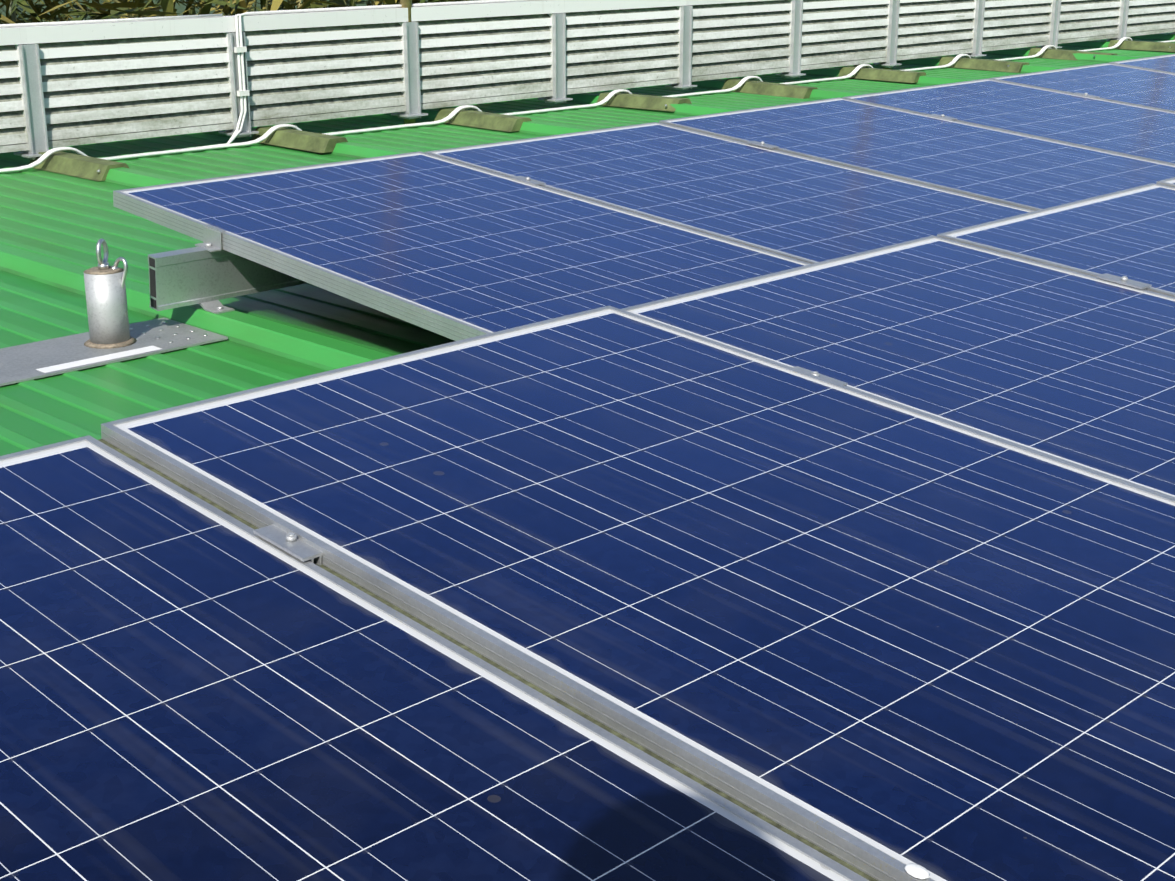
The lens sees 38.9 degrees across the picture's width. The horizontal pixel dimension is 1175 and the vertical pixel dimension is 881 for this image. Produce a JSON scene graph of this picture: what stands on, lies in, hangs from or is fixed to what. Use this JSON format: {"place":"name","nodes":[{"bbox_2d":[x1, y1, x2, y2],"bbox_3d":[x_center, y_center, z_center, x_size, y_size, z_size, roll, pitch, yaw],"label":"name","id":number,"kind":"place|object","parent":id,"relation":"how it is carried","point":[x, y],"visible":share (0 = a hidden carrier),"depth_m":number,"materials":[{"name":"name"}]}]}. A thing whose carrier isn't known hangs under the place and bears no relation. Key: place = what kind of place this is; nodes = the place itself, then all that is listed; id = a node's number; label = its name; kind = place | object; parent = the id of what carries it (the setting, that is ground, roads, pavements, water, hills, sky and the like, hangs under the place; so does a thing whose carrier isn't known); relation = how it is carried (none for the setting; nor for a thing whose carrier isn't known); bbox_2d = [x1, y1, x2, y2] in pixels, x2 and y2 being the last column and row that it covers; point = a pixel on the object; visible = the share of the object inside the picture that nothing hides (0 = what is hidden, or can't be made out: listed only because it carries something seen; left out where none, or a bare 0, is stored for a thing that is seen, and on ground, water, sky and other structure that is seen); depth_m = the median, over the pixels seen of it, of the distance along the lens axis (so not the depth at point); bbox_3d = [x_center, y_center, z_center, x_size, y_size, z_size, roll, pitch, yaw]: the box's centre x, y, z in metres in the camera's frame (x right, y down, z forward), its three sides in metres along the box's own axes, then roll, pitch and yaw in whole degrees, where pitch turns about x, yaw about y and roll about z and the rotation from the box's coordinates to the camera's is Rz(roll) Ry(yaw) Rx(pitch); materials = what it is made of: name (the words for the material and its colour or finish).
{"place":"outdoors","nodes":[
{"label":"outdoors","id":0,"kind":"place"},
{"bbox_2d":[0,0,472,21],"bbox_3d":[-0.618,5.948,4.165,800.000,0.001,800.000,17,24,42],"label":"foliage","id":1,"kind":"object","parent":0,"point":[181,8],"depth_m":122.33,"materials":[{"name":"green plant"}]},
{"bbox_2d":[16,0,901,63],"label":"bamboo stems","id":2,"kind":"object","parent":1,"relation":"on","point":[130,16],"depth_m":8.78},
{"bbox_2d":[0,0,455,22],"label":"bamboo leaves","id":3,"kind":"object","parent":2,"relation":"attached to","point":[14,9],"depth_m":8.09,"materials":[{"name":"green plant"}]},
{"bbox_2d":[0,0,859,66],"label":"bamboo leaves","id":4,"kind":"object","parent":2,"relation":"attached to","point":[246,4],"depth_m":8.18,"materials":[{"name":"green plant"}]},
{"bbox_2d":[98,439,877,880],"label":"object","id":5,"kind":"object","parent":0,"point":[668,763],"visible":0.02,"depth_m":1.70,"materials":[{"name":"silver metal"}]},
{"bbox_3d":[7.657,1.564,8.185,13.550,5.879,33.000,17,24,42],"label":"building wall","id":6,"kind":"object","parent":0,"visible":0},
{"bbox_2d":[0,32,1174,455],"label":"roof sheet","id":7,"kind":"object","parent":6,"relation":"on","point":[54,228],"visible":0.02,"depth_m":4.65,"materials":[{"name":"green metal"}]},
{"bbox_2d":[0,238,227,385],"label":"roof anchor","id":8,"kind":"object","parent":7,"relation":"on","point":[112,335],"visible":1,"depth_m":3.66,"materials":[{"name":"silver metal"}]},
{"bbox_2d":[199,300,234,313],"bbox_3d":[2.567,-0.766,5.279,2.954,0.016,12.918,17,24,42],"label":"mounting bracket","id":9,"kind":"object","parent":7,"relation":"on","point":[216,306],"visible":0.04,"depth_m":3.87,"materials":[{"name":"silver metal"}]},
{"bbox_2d":[148,247,306,310],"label":"mounting rails","id":10,"kind":"object","parent":9,"relation":"on","point":[187,277],"visible":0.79,"depth_m":3.87,"materials":[{"name":"silver metal"}]},
{"bbox_2d":[0,435,868,880],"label":"solar panel","id":11,"kind":"object","parent":10,"relation":"on","point":[192,687],"visible":1,"depth_m":1.58,"materials":[{"name":"glass"}]},
{"bbox_2d":[113,151,809,340],"bbox_3d":[-0.147,-0.424,3.868,1.953,0.209,0.994,17,24,42],"label":"solar panel","id":12,"kind":"object","parent":10,"relation":"on","point":[452,250],"visible":0.56,"depth_m":3.92,"materials":[{"name":"glass"}]},
{"bbox_2d":[101,306,1174,880],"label":"solar panel","id":13,"kind":"object","parent":10,"relation":"on","point":[877,638],"visible":0.83,"depth_m":1.97,"materials":[{"name":"glass"}]},
{"bbox_2d":[904,863,929,878],"bbox_3d":[0.280,0.366,1.411,0.024,0.006,0.017,17,24,42],"label":"bird dropping","id":14,"kind":"object","parent":13,"relation":"on","point":[916,871],"visible":1,"depth_m":1.41,"materials":[{"name":"white"}]},
{"bbox_2d":[195,93,1151,564],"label":"panel clamps","id":15,"kind":"object","parent":10,"relation":"on","point":[293,545],"visible":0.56,"depth_m":2.68,"materials":[{"name":"metal"}]},
{"bbox_2d":[425,122,1032,263],"bbox_3d":[0.565,-0.641,4.551,1.954,0.206,0.996,17,24,42],"label":"solar panel","id":16,"kind":"object","parent":10,"relation":"on","point":[805,209],"visible":0.56,"depth_m":4.64,"materials":[{"name":"glass"}]},
{"bbox_2d":[621,235,1174,497],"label":"solar panel","id":17,"kind":"object","parent":10,"relation":"on","point":[1076,368],"visible":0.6,"depth_m":2.90,"materials":[{"name":"glass"}]},
{"bbox_2d":[659,97,1174,210],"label":"solar panel","id":18,"kind":"object","parent":10,"relation":"on","point":[1017,170],"visible":0.73,"depth_m":5.33,"materials":[{"name":"glass"}]},
{"bbox_2d":[842,79,1174,164],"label":"solar panel","id":19,"kind":"object","parent":10,"relation":"on","point":[1146,133],"visible":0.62,"depth_m":6.13,"materials":[{"name":"glass"}]},
{"bbox_2d":[937,183,1174,296],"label":"solar panel","id":20,"kind":"object","parent":10,"relation":"on","point":[1129,233],"visible":0.75,"depth_m":3.69,"materials":[{"name":"glass"}]},
{"bbox_2d":[989,63,1174,111],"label":"solar panel","id":21,"kind":"object","parent":10,"relation":"on","point":[1147,88],"visible":0.73,"depth_m":6.94,"materials":[{"name":"glass"}]},
{"bbox_2d":[1109,54,1174,73],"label":"solar panel","id":22,"kind":"object","parent":10,"relation":"on","point":[1164,63],"visible":0.56,"depth_m":7.61,"materials":[{"name":"glass"}]},
{"bbox_2d":[1156,177,1174,187],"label":"solar panel","id":23,"kind":"object","parent":10,"relation":"on","point":[1169,182],"visible":0.34,"depth_m":4.31,"materials":[{"name":"glass"}]},
{"bbox_2d":[0,0,1174,172],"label":"fence cables","id":24,"kind":"object","parent":7,"relation":"on","point":[239,49],"visible":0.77,"depth_m":6.92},
{"bbox_2d":[14,0,1174,159],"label":"fence posts","id":25,"kind":"object","parent":7,"relation":"on","point":[33,97],"visible":0.65,"depth_m":7.98,"materials":[{"name":"grey metal"}]},
{"bbox_2d":[0,0,1174,152],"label":"louvered fence","id":26,"kind":"object","parent":25,"relation":"attached to","point":[113,81],"visible":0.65,"depth_m":7.58,"materials":[{"name":"white metal"}]},
{"bbox_2d":[29,37,1174,180],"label":"roof ridge caps","id":27,"kind":"object","parent":7,"relation":"on","point":[80,166],"visible":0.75,"depth_m":8.02,"materials":[{"name":"green paint"}]},
{"bbox_2d":[400,0,891,123],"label":"clips","id":28,"kind":"object","parent":7,"relation":"on","point":[406,4],"depth_m":7.36,"materials":[{"name":"grey metal"}]}
]}

